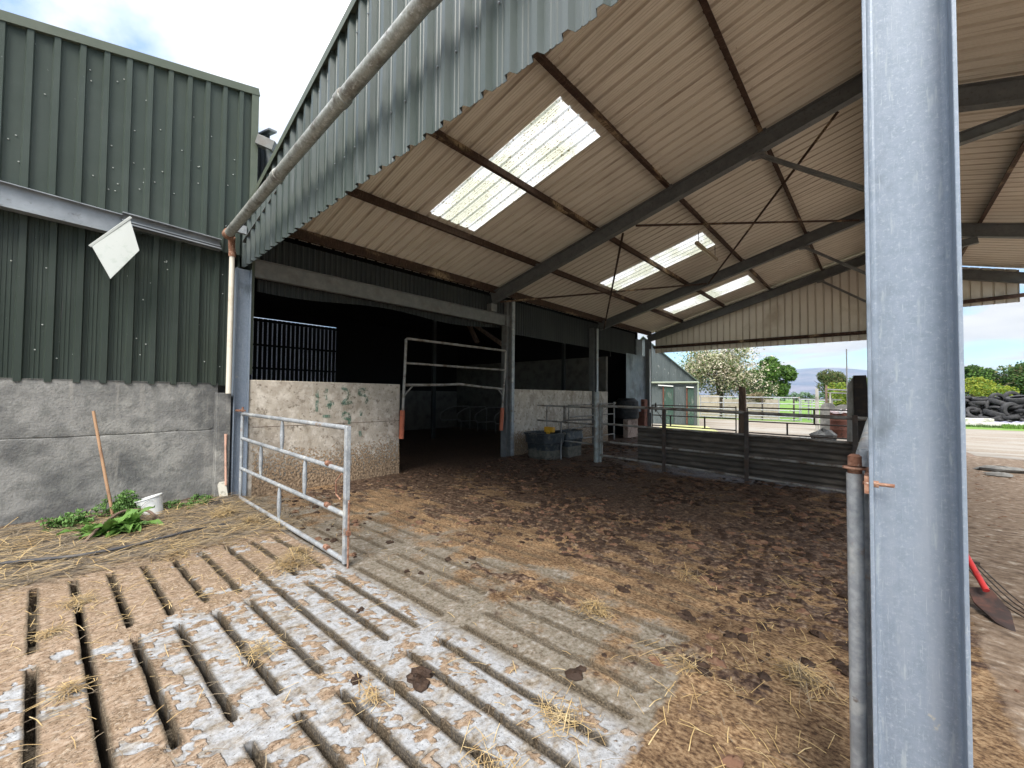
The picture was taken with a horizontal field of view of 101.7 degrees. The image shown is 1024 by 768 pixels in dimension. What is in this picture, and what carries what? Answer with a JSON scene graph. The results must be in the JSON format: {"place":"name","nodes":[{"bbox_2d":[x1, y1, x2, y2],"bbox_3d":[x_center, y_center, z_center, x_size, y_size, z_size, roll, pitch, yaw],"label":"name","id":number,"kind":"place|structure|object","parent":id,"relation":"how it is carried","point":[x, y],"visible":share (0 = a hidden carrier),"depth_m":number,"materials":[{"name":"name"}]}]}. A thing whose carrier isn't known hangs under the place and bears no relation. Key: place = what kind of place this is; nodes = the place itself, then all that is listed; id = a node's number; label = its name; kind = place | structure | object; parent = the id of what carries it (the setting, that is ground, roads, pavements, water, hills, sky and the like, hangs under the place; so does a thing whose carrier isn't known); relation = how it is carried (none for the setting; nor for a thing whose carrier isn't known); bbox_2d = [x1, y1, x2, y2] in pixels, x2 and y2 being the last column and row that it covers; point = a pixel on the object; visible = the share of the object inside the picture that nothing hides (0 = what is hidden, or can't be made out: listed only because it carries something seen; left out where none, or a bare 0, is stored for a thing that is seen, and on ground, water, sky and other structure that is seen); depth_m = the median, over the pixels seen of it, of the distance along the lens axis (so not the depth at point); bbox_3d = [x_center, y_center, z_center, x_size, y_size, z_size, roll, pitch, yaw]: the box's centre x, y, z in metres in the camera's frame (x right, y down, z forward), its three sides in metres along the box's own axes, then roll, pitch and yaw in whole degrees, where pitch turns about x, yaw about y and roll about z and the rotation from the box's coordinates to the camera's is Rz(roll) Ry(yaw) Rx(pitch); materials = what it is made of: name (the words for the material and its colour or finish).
{"place":"outdoors","nodes":[
{"label":"outdoors","id":0,"kind":"place"},
{"bbox_2d":[218,128,637,438],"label":"cubicle house","id":1,"kind":"structure","parent":0,"point":[360,344],"depth_m":17.30,"materials":[{"name":"concrete"}]},
{"bbox_2d":[0,427,1023,767],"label":"slatted floor","id":2,"kind":"structure","parent":0,"point":[536,621],"depth_m":2.80,"materials":[{"name":"concrete"}]},
{"bbox_2d":[35,508,94,531],"bbox_3d":[-5.038,1.566,4.715,0.419,0.264,0.449,0,-2,26],"label":"weed","id":3,"kind":"object","parent":2,"relation":"on","point":[68,522],"visible":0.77,"depth_m":4.68,"materials":[{"name":"green plant"}]},
{"bbox_2d":[92,411,116,516],"bbox_3d":[-4.968,1.018,5.110,0.384,1.373,0.097,0,-2,9],"label":"leaning shaft","id":4,"kind":"object","parent":2,"relation":"on","point":[102,461],"visible":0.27,"depth_m":5.10,"materials":[{"name":"brown wood"}]},
{"bbox_2d":[56,506,163,539],"bbox_3d":[-4.396,1.590,4.613,0.640,0.370,0.883,-1,-2,41],"label":"dock plant","id":5,"kind":"object","parent":2,"relation":"on","point":[129,521],"visible":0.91,"depth_m":4.58,"materials":[{"name":"green plant"}]},
{"bbox_2d":[0,522,231,564],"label":"hose","id":6,"kind":"object","parent":2,"relation":"on","point":[88,553],"visible":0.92,"depth_m":3.97,"materials":[{"name":"rubber"}]},
{"bbox_2d":[91,489,140,517],"bbox_3d":[-4.834,1.511,5.181,0.487,0.394,0.448,0,-2,9],"label":"nettle clump","id":7,"kind":"object","parent":2,"relation":"on","point":[123,502],"visible":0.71,"depth_m":5.11,"materials":[{"name":"green plant"}]},
{"bbox_2d":[83,508,159,542],"bbox_3d":[-4.452,1.595,4.641,0.421,0.230,0.882,0,-2,13],"label":"bent root","id":8,"kind":"object","parent":2,"relation":"on","point":[153,514],"visible":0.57,"depth_m":4.78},
{"bbox_2d":[0,9,259,526],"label":"green shed","id":9,"kind":"structure","parent":2,"relation":"on","point":[128,180],"depth_m":5.32,"materials":[{"name":"metal"}]},
{"bbox_2d":[225,237,235,393],"bbox_3d":[-4.161,-1.024,6.157,0.099,2.329,0.187,1,-2,-27],"label":"downpipe","id":10,"kind":"object","parent":9,"relation":"attached to","point":[231,251],"visible":0.93,"depth_m":6.17,"materials":[{"name":"plastic"}]},
{"bbox_2d":[255,134,276,160],"bbox_3d":[-3.920,-3.430,6.726,0.287,0.981,0.419,1,-2,-12],"label":"floodlight","id":11,"kind":"object","parent":9,"relation":"attached to","point":[267,145],"visible":0.6,"depth_m":6.56,"materials":[{"name":"metal"}]},
{"bbox_2d":[134,493,163,514],"bbox_3d":[-4.633,1.563,5.321,0.292,0.314,0.296,-1,-2,41],"label":"bucket","id":12,"kind":"object","parent":2,"relation":"on","point":[155,500],"visible":0.56,"depth_m":5.26,"materials":[{"name":"white plastic"}]},
{"bbox_2d":[163,494,212,508],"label":"weeds","id":13,"kind":"object","parent":2,"relation":"on","point":[170,503],"visible":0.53,"depth_m":5.66,"materials":[{"name":"green plant"}]},
{"bbox_2d":[200,498,237,507],"bbox_3d":[-4.249,1.683,5.885,0.694,0.100,0.547,1,-2,-18],"label":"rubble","id":14,"kind":"object","parent":2,"relation":"on","point":[216,504],"visible":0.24,"depth_m":5.77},
{"bbox_2d":[212,393,230,496],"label":"concrete pillar","id":15,"kind":"structure","parent":2,"relation":"on","point":[222,411],"depth_m":6.15,"materials":[{"name":"concrete"}]},
{"bbox_2d":[224,434,226,484],"bbox_3d":[-4.227,1.116,6.163,0.065,0.751,0.037,0,-2,19],"label":"hanging strap","id":16,"kind":"object","parent":15,"relation":"hanging from","point":[225,444],"visible":1,"depth_m":6.16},
{"bbox_2d":[218,481,227,495],"bbox_3d":[-4.242,1.589,6.126,0.162,0.300,0.084,1,-2,-27],"label":"short board","id":17,"kind":"object","parent":2,"relation":"on","point":[222,489],"visible":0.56,"depth_m":6.12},
{"bbox_2d":[246,380,399,496],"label":"concrete wall","id":18,"kind":"structure","parent":2,"relation":"on","point":[368,413],"depth_m":7.25,"materials":[{"name":"grey concrete"}]},
{"bbox_2d":[350,673,361,685],"bbox_3d":[-0.869,1.648,2.338,0.064,0.025,0.088,1,-2,-7],"label":"dung clod","id":19,"kind":"object","parent":2,"relation":"on","point":[355,678],"visible":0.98,"depth_m":2.32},
{"bbox_2d":[406,666,433,692],"bbox_3d":[-0.523,1.647,2.340,0.158,0.043,0.209,0,-2,1],"label":"dung clod","id":20,"kind":"object","parent":2,"relation":"on","point":[416,677],"visible":1,"depth_m":2.33,"materials":[{"name":"soil"}]},
{"bbox_2d":[0,474,849,767],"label":"straw","id":21,"kind":"object","parent":2,"relation":"on","point":[558,715],"visible":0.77,"depth_m":2.93,"materials":[{"name":"plant"}]},
{"bbox_2d":[440,406,470,429],"bbox_3d":[-2.572,1.556,19.008,0.050,1.125,1.829,-1,-2,41],"label":"cubicle divider","id":22,"kind":"object","parent":2,"relation":"on","point":[456,419],"visible":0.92,"depth_m":19.16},
{"bbox_2d":[456,406,486,431],"bbox_3d":[-1.746,1.542,18.282,0.050,1.125,1.829,-1,-2,41],"label":"cubicle divider","id":23,"kind":"object","parent":2,"relation":"on","point":[472,420],"visible":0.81,"depth_m":18.29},
{"bbox_2d":[474,407,500,432],"bbox_3d":[-0.920,1.528,17.556,0.050,1.125,1.829,-1,-2,41],"label":"cubicle divider","id":24,"kind":"object","parent":2,"relation":"on","point":[485,421],"visible":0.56,"depth_m":17.34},
{"bbox_2d":[524,427,565,459],"bbox_3d":[0.833,1.534,10.644,0.948,0.850,0.824,-1,-2,41],"label":"water trough","id":25,"kind":"object","parent":2,"relation":"on","point":[544,444],"visible":0.95,"depth_m":10.36,"materials":[{"name":"plastic"}]},
{"bbox_2d":[510,389,607,454],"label":"concrete wall","id":26,"kind":"structure","parent":2,"relation":"on","point":[528,412],"depth_m":12.27,"materials":[{"name":"concrete"}]},
{"bbox_2d":[275,437,848,767],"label":"dung","id":27,"kind":"object","parent":2,"relation":"on","point":[575,674],"visible":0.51,"depth_m":5.20,"materials":[{"name":"soil"}]},
{"bbox_2d":[537,405,593,458],"bbox_3d":[1.257,1.220,10.666,0.357,1.347,1.906,2,-2,-44],"label":"side rail","id":28,"kind":"object","parent":2,"relation":"on","point":[565,420],"visible":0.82,"depth_m":10.49,"materials":[{"name":"metal"}]},
{"bbox_2d":[555,429,582,457],"bbox_3d":[1.524,1.604,11.126,0.462,0.750,0.840,-1,-2,41],"label":"second trough","id":29,"kind":"object","parent":2,"relation":"on","point":[570,449],"visible":0.73,"depth_m":10.88,"materials":[{"name":"plastic"}]},
{"bbox_2d":[568,402,615,439],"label":"gate","id":30,"kind":"structure","parent":2,"relation":"on","point":[613,413],"depth_m":13.59,"materials":[{"name":"metal"}]},
{"bbox_2d":[594,392,601,462],"bbox_3d":[2.062,1.072,10.053,0.180,1.760,0.122,0,-2,29],"label":"pipe post","id":31,"kind":"object","parent":2,"relation":"on","point":[597,432],"visible":0.75,"depth_m":10.02,"materials":[{"name":"metal"}]},
{"bbox_2d":[614,584,631,592],"bbox_3d":[0.922,1.692,3.461,0.141,0.036,0.154,0,-2,14],"label":"dung clod","id":32,"kind":"object","parent":2,"relation":"on","point":[622,589],"visible":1,"depth_m":3.44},
{"bbox_2d":[229,0,1023,767],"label":"open shed","id":33,"kind":"structure","parent":2,"relation":"on","point":[823,170],"depth_m":5.66,"materials":[{"name":"metal"}]},
{"bbox_2d":[235,407,350,568],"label":"field gate","id":34,"kind":"structure","parent":33,"relation":"attached to","point":[343,558],"depth_m":4.50,"materials":[{"name":"metal"}]},
{"bbox_2d":[222,0,442,239],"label":"overhead pipe","id":35,"kind":"object","parent":33,"relation":"attached to","point":[410,18],"visible":1,"depth_m":3.64,"materials":[{"name":"metal"}]},
{"bbox_2d":[399,337,506,438],"bbox_3d":[-1.201,0.110,9.568,0.097,2.071,3.170,-1,-2,41],"label":"hanging barrier","id":36,"kind":"object","parent":33,"relation":"hanging from","point":[401,423],"visible":1,"depth_m":9.20,"materials":[{"name":"metal"}]},
{"bbox_2d":[615,398,638,418],"bbox_3d":[4.588,0.972,16.713,0.960,0.840,0.960,-1,-2,41],"label":"black drum","id":37,"kind":"object","parent":33,"relation":"attached to","point":[623,413],"visible":0.88,"depth_m":16.32,"materials":[{"name":"plastic"}]},
{"bbox_2d":[695,231,717,261],"bbox_3d":[4.785,-3.362,10.233,0.080,0.385,1.600,-1,-2,41],"label":"strip light","id":38,"kind":"object","parent":33,"relation":"hanging from","point":[704,249],"visible":1,"depth_m":10.06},
{"bbox_2d":[842,418,894,767],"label":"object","id":39,"kind":"object","parent":33,"relation":"attached to","point":[859,618],"visible":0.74,"depth_m":1.46,"materials":[{"name":"metal"}]},
{"bbox_2d":[623,419,637,437],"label":"block wall","id":40,"kind":"structure","parent":2,"relation":"on","point":[629,432],"depth_m":16.28,"materials":[{"name":"concrete"}]},
{"bbox_2d":[638,399,646,425],"bbox_3d":[5.400,1.409,17.250,0.300,1.550,0.300,-1,-2,41],"label":"timber guard","id":41,"kind":"object","parent":2,"relation":"on","point":[642,419],"visible":0.35,"depth_m":17.12,"materials":[{"name":"red wood"}]},
{"bbox_2d":[675,610,695,621],"bbox_3d":[1.264,1.684,3.042,0.127,0.037,0.166,0,-2,1],"label":"dung clod","id":42,"kind":"object","parent":2,"relation":"on","point":[686,615],"visible":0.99,"depth_m":3.01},
{"bbox_2d":[682,655,714,676],"bbox_3d":[1.108,1.667,2.476,0.215,0.032,0.112,-4,-5,70],"label":"dung clod","id":43,"kind":"object","parent":2,"relation":"on","point":[705,666],"visible":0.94,"depth_m":2.46,"materials":[{"name":"soil"}]},
{"bbox_2d":[599,405,867,493],"bbox_3d":[4.008,1.191,8.310,5.021,1.456,0.141,-1,-2,41],"label":"pen barrier","id":44,"kind":"object","parent":2,"relation":"on","point":[747,456],"visible":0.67,"depth_m":7.88,"materials":[{"name":"metal"}]},
{"bbox_2d":[738,386,746,432],"bbox_3d":[8.384,1.118,15.167,0.260,2.063,0.199,-1,-2,41],"label":"timber stub","id":45,"kind":"object","parent":2,"relation":"on","point":[742,399],"visible":0.51,"depth_m":15.11,"materials":[{"name":"wood"}]},
{"bbox_2d":[652,404,736,432],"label":"yard gate","id":46,"kind":"structure","parent":45,"relation":"attached to","point":[735,418],"depth_m":15.97,"materials":[{"name":"metal"}]},
{"bbox_2d":[747,407,846,439],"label":"yard gate","id":47,"kind":"structure","parent":45,"relation":"attached to","point":[786,434],"depth_m":13.92,"materials":[{"name":"metal"}]},
{"bbox_2d":[757,622,771,631],"bbox_3d":[1.756,1.687,2.903,0.097,0.023,0.112,0,-2,6],"label":"dung clod","id":48,"kind":"object","parent":2,"relation":"on","point":[761,626],"visible":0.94,"depth_m":2.90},
{"bbox_2d":[847,378,853,441],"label":"concrete pillar","id":49,"kind":"structure","parent":2,"relation":"on","point":[850,400],"depth_m":12.27,"materials":[{"name":"concrete"}]},
{"bbox_2d":[853,375,867,441],"bbox_3d":[10.207,0.938,12.125,0.419,2.380,0.230,-1,-2,41],"label":"black sleeper","id":50,"kind":"object","parent":2,"relation":"on","point":[860,396],"visible":0.46,"depth_m":12.08,"materials":[{"name":"wood"}]},
{"bbox_2d":[968,553,1015,631],"bbox_3d":[3.624,1.433,3.273,0.167,0.574,0.971,0,-2,20],"label":"red shovel","id":51,"kind":"object","parent":2,"relation":"on","point":[988,602],"visible":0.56,"depth_m":3.12,"materials":[{"name":"paint"}]},
{"bbox_2d":[969,561,1023,617],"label":"rope","id":52,"kind":"object","parent":2,"relation":"on","point":[977,563],"visible":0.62,"depth_m":3.31,"materials":[{"name":"metal"}]},
{"bbox_2d":[0,0,1023,371],"label":"sky","id":53,"kind":"structure","parent":0,"point":[275,47],"materials":[{"name":"white"}]},
{"bbox_2d":[639,336,698,425],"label":"shed","id":54,"kind":"structure","parent":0,"point":[680,386],"depth_m":24.86,"materials":[{"name":"green metal"}]},
{"bbox_2d":[664,387,672,423],"bbox_3d":[9.373,1.275,24.943,0.553,2.180,0.017,-1,-2,41],"label":"door","id":55,"kind":"structure","parent":54,"relation":"in","point":[668,391],"depth_m":24.95,"materials":[{"name":"metal"}]},
{"bbox_2d":[675,387,683,423],"bbox_3d":[9.841,1.267,24.532,0.540,2.180,0.017,-1,-2,41],"label":"door","id":56,"kind":"structure","parent":54,"relation":"in","point":[679,391],"depth_m":24.52,"materials":[{"name":"metal"}]},
{"bbox_2d":[688,388,693,424],"bbox_3d":[10.331,1.259,24.101,0.340,2.180,0.017,-1,-2,41],"label":"door","id":57,"kind":"structure","parent":54,"relation":"in","point":[690,390],"depth_m":24.10,"materials":[{"name":"metal"}]},
{"bbox_2d":[653,418,1023,454],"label":"yard","id":58,"kind":"structure","parent":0,"point":[996,441],"depth_m":19.60,"materials":[{"name":"concrete"}]},
{"bbox_2d":[660,424,718,431],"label":"grass verge","id":59,"kind":"object","parent":58,"relation":"on","point":[690,428],"depth_m":22.12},
{"bbox_2d":[800,399,824,421],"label":"field gate","id":60,"kind":"structure","parent":58,"relation":"on","point":[811,404],"depth_m":27.38,"materials":[{"name":"metal"}]},
{"bbox_2d":[815,388,818,430],"bbox_3d":[15.380,1.315,21.031,0.160,2.216,0.150,-1,-2,41],"label":"gate post","id":61,"kind":"object","parent":58,"relation":"on","point":[816,406],"visible":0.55,"depth_m":20.99,"materials":[{"name":"wood"}]},
{"bbox_2d":[820,403,835,429],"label":"stone slab","id":62,"kind":"structure","parent":58,"relation":"on","point":[823,412],"depth_m":17.61,"materials":[{"name":"grey concrete"}]},
{"bbox_2d":[830,409,846,437],"bbox_3d":[12.362,1.485,15.719,0.637,1.085,0.585,-1,-2,41],"label":"rust drum","id":63,"kind":"object","parent":58,"relation":"on","point":[840,431],"visible":0.67,"depth_m":15.52,"materials":[{"name":"red metal"}]},
{"bbox_2d":[665,368,1018,398],"bbox_3d":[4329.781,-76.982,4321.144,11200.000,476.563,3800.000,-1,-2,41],"label":"hills","id":64,"kind":"structure","parent":0,"point":[806,380],"depth_m":5596.62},
{"bbox_2d":[706,400,1023,430],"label":"field","id":65,"kind":"structure","parent":0,"point":[804,419],"depth_m":36.94,"materials":[{"name":"green plant"}]},
{"bbox_2d":[699,395,719,416],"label":"block wall","id":66,"kind":"structure","parent":65,"relation":"on","point":[709,399],"depth_m":33.74,"materials":[{"name":"concrete"}]},
{"bbox_2d":[674,347,783,416],"bbox_3d":[17.705,-0.841,35.306,8.850,7.824,6.689,-1,-2,41],"label":"blossom tree","id":67,"kind":"object","parent":65,"relation":"on","point":[720,371],"visible":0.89,"depth_m":34.42,"materials":[{"name":"white plant"}]},
{"bbox_2d":[700,396,799,420],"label":"field gate","id":68,"kind":"structure","parent":65,"relation":"on","point":[778,410],"depth_m":30.25,"materials":[{"name":"metal"}]},
{"bbox_2d":[724,399,777,419],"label":"block wall","id":69,"kind":"structure","parent":65,"relation":"on","point":[753,405],"depth_m":31.84,"materials":[{"name":"concrete"}]},
{"bbox_2d":[728,367,778,398],"bbox_3d":[19.588,0.782,33.774,3.856,4.498,2.525,0,-2,13],"label":"blossom tree","id":70,"kind":"object","parent":65,"relation":"on","point":[768,386],"visible":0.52,"depth_m":33.33,"materials":[{"name":"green plant"}]},
{"bbox_2d":[746,392,768,402],"bbox_3d":[18.642,1.778,31.931,1.958,2.375,0.982,-1,-2,41],"label":"bramble","id":71,"kind":"object","parent":65,"relation":"on","point":[757,394],"visible":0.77,"depth_m":31.72,"materials":[{"name":"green plant"}]},
{"bbox_2d":[748,355,798,398],"bbox_3d":[22.423,0.296,36.182,3.347,5.668,3.434,1,-2,-3],"label":"leafy tree","id":72,"kind":"object","parent":65,"relation":"on","point":[787,374],"visible":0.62,"depth_m":35.29,"materials":[{"name":"green plant"}]},
{"bbox_2d":[797,392,813,401],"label":"hedge tree","id":73,"kind":"object","parent":65,"relation":"on","point":[803,394],"visible":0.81,"depth_m":178.03,"materials":[{"name":"green plant"}]},
{"bbox_2d":[798,398,841,419],"bbox_3d":[22.604,1.906,30.677,2.602,1.700,0.100,-1,-2,41],"label":"field rail","id":74,"kind":"object","parent":65,"relation":"on","point":[832,399],"visible":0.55,"depth_m":30.98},
{"bbox_2d":[815,369,848,402],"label":"mature tree","id":75,"kind":"object","parent":65,"relation":"on","point":[824,377],"visible":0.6,"depth_m":70.90,"materials":[{"name":"green plant"}]},
{"bbox_2d":[827,382,845,400],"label":"bush","id":76,"kind":"object","parent":65,"relation":"on","point":[832,385],"visible":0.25,"depth_m":54.94,"materials":[{"name":"green plant"}]},
{"bbox_2d":[828,388,846,405],"bbox_3d":[29.943,1.767,37.584,2.349,2.908,1.691,0,-2,31],"label":"bush","id":77,"kind":"object","parent":65,"relation":"on","point":[842,397],"visible":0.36,"depth_m":37.50,"materials":[{"name":"green plant"}]},
{"bbox_2d":[964,364,997,394],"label":"mature tree","id":78,"kind":"object","parent":65,"relation":"on","point":[971,370],"visible":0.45,"depth_m":42.35,"materials":[{"name":"green plant"}]},
{"bbox_2d":[965,376,1019,396],"bbox_3d":[39.045,1.284,34.800,4.303,3.873,3.048,-1,-2,41],"label":"bush","id":79,"kind":"object","parent":65,"relation":"on","point":[974,388],"visible":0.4,"depth_m":34.25,"materials":[{"name":"green plant"}]},
{"bbox_2d":[965,418,1021,425],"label":"kerb wall","id":80,"kind":"structure","parent":65,"relation":"on","point":[979,421],"depth_m":25.64,"materials":[{"name":"concrete"}]},
{"bbox_2d":[991,361,1023,394],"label":"mature tree","id":81,"kind":"object","parent":65,"relation":"on","point":[1015,375],"visible":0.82,"depth_m":40.78,"materials":[{"name":"green plant"}]},
{"bbox_2d":[966,424,1000,427],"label":"grass","id":82,"kind":"structure","parent":0,"point":[987,426],"depth_m":24.54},
{"bbox_2d":[967,469,1023,692],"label":"gravel","id":83,"kind":"structure","parent":0,"point":[1017,691],"depth_m":6.55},
{"bbox_2d":[973,465,1023,472],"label":"broken slab","id":84,"kind":"object","parent":83,"relation":"on","point":[994,468],"depth_m":9.21,"materials":[{"name":"grey concrete"}]},
{"bbox_2d":[968,452,1023,459],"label":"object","id":85,"kind":"structure","parent":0,"point":[1004,456],"depth_m":12.04,"materials":[{"name":"concrete"}]},
{"bbox_2d":[983,472,1012,476],"bbox_3d":[10.152,1.890,8.725,0.435,0.118,0.202,-1,-2,41],"label":"broken slab","id":86,"kind":"object","parent":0,"point":[999,474],"depth_m":8.66,"materials":[{"name":"grey concrete"}]},
{"bbox_2d":[998,423,1023,428],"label":"grass","id":87,"kind":"structure","parent":0,"point":[1006,426],"depth_m":23.57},
{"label":"tyre","id":88,"kind":"object","parent":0,"visible":0},
{"bbox_2d":[965,414,975,417],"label":"tyre","id":89,"kind":"object","parent":88,"relation":"on","point":[968,416],"visible":0.35,"depth_m":27.39,"materials":[{"name":"rubber"}]},
{"bbox_2d":[965,407,983,416],"bbox_3d":[30.680,1.932,27.714,0.959,0.963,0.277,2,-36,14],"label":"tyre","id":90,"kind":"object","parent":89,"relation":"on","point":[967,409],"visible":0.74,"depth_m":27.75,"materials":[{"name":"rubber"}]},
{"bbox_2d":[969,408,980,412],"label":"tyre","id":91,"kind":"object","parent":90,"relation":"on","point":[975,411],"visible":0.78,"depth_m":27.66,"materials":[{"name":"rubber"}]},
{"bbox_2d":[967,402,980,407],"bbox_3d":[31.066,1.413,28.056,0.638,0.207,0.636,36,27,30],"label":"tyre","id":92,"kind":"object","parent":91,"relation":"on","point":[972,404],"visible":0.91,"depth_m":27.86,"materials":[{"name":"rubber"}]},
{"bbox_2d":[970,401,986,404],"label":"tyre","id":93,"kind":"object","parent":92,"relation":"on","point":[979,402],"visible":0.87,"depth_m":27.65,"materials":[{"name":"rubber"}]},
{"bbox_2d":[970,397,987,400],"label":"tyre","id":94,"kind":"object","parent":93,"relation":"on","point":[979,398],"visible":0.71,"depth_m":28.00,"materials":[{"name":"rubber"}]},
{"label":"tyre","id":95,"kind":"object","parent":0,"visible":0},
{"bbox_2d":[978,413,1001,421],"bbox_3d":[31.011,2.167,27.070,1.069,0.343,1.065,-22,9,12],"label":"tyre","id":96,"kind":"object","parent":95,"relation":"on","point":[996,418],"visible":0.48,"depth_m":26.65,"materials":[{"name":"rubber"}]},
{"bbox_2d":[982,409,1005,416],"bbox_3d":[31.376,1.937,27.124,1.117,0.359,1.112,16,15,15],"label":"tyre","id":97,"kind":"object","parent":96,"relation":"on","point":[989,412],"visible":0.91,"depth_m":26.88,"materials":[{"name":"rubber"}]},
{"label":"tyre","id":98,"kind":"object","parent":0,"visible":0},
{"bbox_2d":[1007,405,1022,408],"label":"tyre","id":99,"kind":"object","parent":98,"relation":"on","point":[1015,407],"visible":0.61,"depth_m":26.57,"materials":[{"name":"rubber"}]},
{"bbox_2d":[987,398,1005,405],"bbox_3d":[31.923,1.272,27.378,1.113,0.322,1.117,14,14,-37],"label":"tyre","id":100,"kind":"object","parent":99,"relation":"on","point":[996,401],"visible":0.65,"depth_m":27.13,"materials":[{"name":"rubber"}]},
{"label":"tyre","id":101,"kind":"object","parent":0,"visible":0},
{"bbox_2d":[988,393,1004,405],"bbox_3d":[32.046,1.032,27.564,0.909,0.906,0.248,-15,-8,12],"label":"tyre","id":102,"kind":"object","parent":101,"relation":"on","point":[1000,395],"visible":0.68,"depth_m":27.52,"materials":[{"name":"rubber"}]},
{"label":"tyre","id":103,"kind":"object","parent":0,"visible":0},
{"bbox_2d":[1005,395,1023,403],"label":"tyre","id":104,"kind":"object","parent":103,"relation":"on","point":[1018,399],"visible":0.93,"depth_m":26.86,"materials":[{"name":"rubber"}]},
{"label":"dirt ground","id":105,"kind":"structure","parent":0,"visible":0},
{"bbox_2d":[809,428,836,439],"bbox_3d":[11.124,1.913,14.929,0.828,0.721,0.542,-1,-2,41],"label":"lime stone","id":106,"kind":"object","parent":105,"relation":"on","point":[822,432],"visible":0.47,"depth_m":14.76,"materials":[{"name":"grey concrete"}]},
{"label":"tyre","id":107,"kind":"object","parent":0,"visible":0},
{"bbox_2d":[1002,415,1020,419],"bbox_3d":[31.660,2.156,26.570,0.940,0.230,0.936,-1,-11,-13],"label":"tyre","id":108,"kind":"object","parent":107,"relation":"on","point":[1011,417],"visible":0.77,"depth_m":26.23,"materials":[{"name":"rubber"}]},
{"bbox_2d":[999,402,1021,415],"bbox_3d":[31.920,1.709,26.699,1.107,1.103,0.353,-13,-11,5],"label":"tyre","id":109,"kind":"object","parent":108,"relation":"on","point":[1004,407],"visible":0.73,"depth_m":26.63,"materials":[{"name":"rubber"}]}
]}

